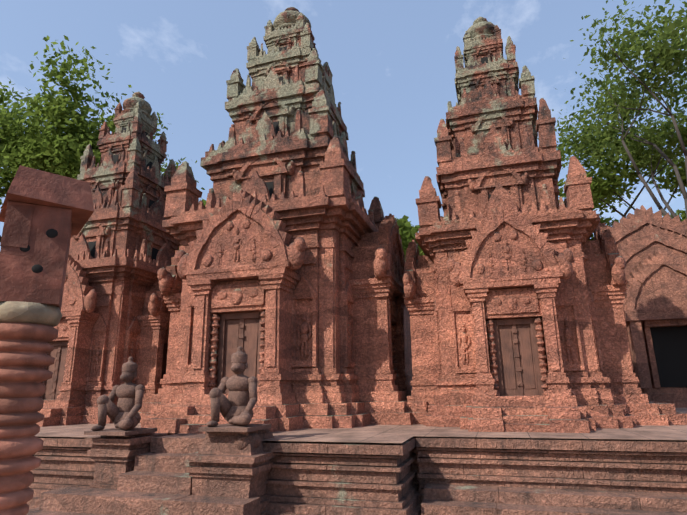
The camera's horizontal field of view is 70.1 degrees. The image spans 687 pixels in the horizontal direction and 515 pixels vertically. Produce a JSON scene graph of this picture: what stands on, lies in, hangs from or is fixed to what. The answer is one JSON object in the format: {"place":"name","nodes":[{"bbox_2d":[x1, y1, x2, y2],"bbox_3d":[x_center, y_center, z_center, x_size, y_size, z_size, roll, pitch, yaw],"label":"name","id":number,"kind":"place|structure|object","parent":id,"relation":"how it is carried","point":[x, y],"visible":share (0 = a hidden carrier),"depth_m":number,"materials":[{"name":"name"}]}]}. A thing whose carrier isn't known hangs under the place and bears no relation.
{"place":"outdoors","nodes":[
{"label":"outdoors","id":0,"kind":"place"},
{"bbox_2d":[36,91,180,426],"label":"tower","id":1,"kind":"structure","parent":0,"point":[123,247],"depth_m":10.41,"materials":[{"name":"stone"}]},
{"bbox_2d":[0,0,686,249],"label":"sky","id":2,"kind":"structure","parent":0,"point":[391,63],"materials":[{"name":"blue"}]},
{"bbox_2d":[403,305,413,389],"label":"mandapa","id":3,"kind":"structure","parent":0,"point":[408,355],"depth_m":14.12,"materials":[{"name":"stone"}]},
{"bbox_2d":[402,17,686,432],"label":"tower","id":4,"kind":"structure","parent":0,"point":[515,283],"depth_m":7.80,"materials":[{"name":"stone"}]},
{"label":"ground","id":5,"kind":"structure","parent":0,"visible":0},
{"bbox_2d":[0,143,19,207],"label":"tree","id":6,"kind":"object","parent":5,"relation":"on","point":[6,182],"visible":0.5,"depth_m":32.43,"materials":[{"name":"green plant"}]},
{"bbox_2d":[0,165,93,514],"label":"stone pillar","id":7,"kind":"structure","parent":5,"relation":"on","point":[44,216],"depth_m":2.39,"materials":[{"name":"stone"}]},
{"bbox_2d":[0,35,204,242],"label":"tree","id":8,"kind":"object","parent":5,"relation":"on","point":[59,149],"visible":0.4,"depth_m":32.34,"materials":[{"name":"green plant"}]},
{"bbox_2d":[84,432,167,488],"bbox_3d":[-2.867,2.802,6.424,0.760,0.965,0.783,-5,-16,16],"label":"pedestal","id":9,"kind":"object","parent":5,"relation":"on","point":[113,457],"visible":0.46,"depth_m":6.20,"materials":[{"name":"stone"}]},
{"bbox_2d":[84,357,157,435],"bbox_3d":[-2.904,1.816,6.516,0.631,0.984,0.623,-5,-16,16],"label":"guardian statue","id":10,"kind":"object","parent":9,"relation":"on","point":[123,415],"visible":1,"depth_m":6.44,"materials":[{"name":"stone"}]},
{"bbox_2d":[162,168,205,249],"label":"tree","id":11,"kind":"object","parent":5,"relation":"on","point":[203,200],"depth_m":46.45,"materials":[{"name":"green plant"}]},
{"bbox_2d":[180,428,277,514],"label":"pedestal","id":12,"kind":"object","parent":5,"relation":"on","point":[231,464],"visible":0.71,"depth_m":5.53,"materials":[{"name":"stone"}]},
{"bbox_2d":[198,346,270,431],"bbox_3d":[-1.290,1.573,5.959,0.631,0.984,0.623,-5,-16,16],"label":"guardian statue","id":13,"kind":"object","parent":12,"relation":"on","point":[235,409],"visible":1,"depth_m":5.88,"materials":[{"name":"stone"}]},
{"bbox_2d":[26,408,686,514],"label":"platform","id":14,"kind":"structure","parent":5,"relation":"on","point":[417,469],"depth_m":5.61,"materials":[{"name":"stone"}]},
{"bbox_2d":[138,7,427,433],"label":"tower","id":15,"kind":"structure","parent":14,"relation":"on","point":[285,270],"depth_m":8.66,"materials":[{"name":"stone"}]},
{"bbox_2d":[607,205,686,407],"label":"library","id":16,"kind":"structure","parent":14,"relation":"on","point":[652,247],"depth_m":12.93,"materials":[{"name":"stone"}]},
{"bbox_2d":[395,215,424,255],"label":"tree","id":17,"kind":"object","parent":5,"relation":"on","point":[407,231],"visible":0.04,"depth_m":45.38,"materials":[{"name":"green plant"}]},
{"bbox_2d":[537,0,686,221],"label":"tree","id":18,"kind":"object","parent":5,"relation":"on","point":[664,53],"visible":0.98,"depth_m":32.09,"materials":[{"name":"green plant"}]},
{"bbox_2d":[556,102,686,240],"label":"tree","id":19,"kind":"object","parent":5,"relation":"on","point":[603,192],"visible":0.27,"depth_m":40.07,"materials":[{"name":"green plant"}]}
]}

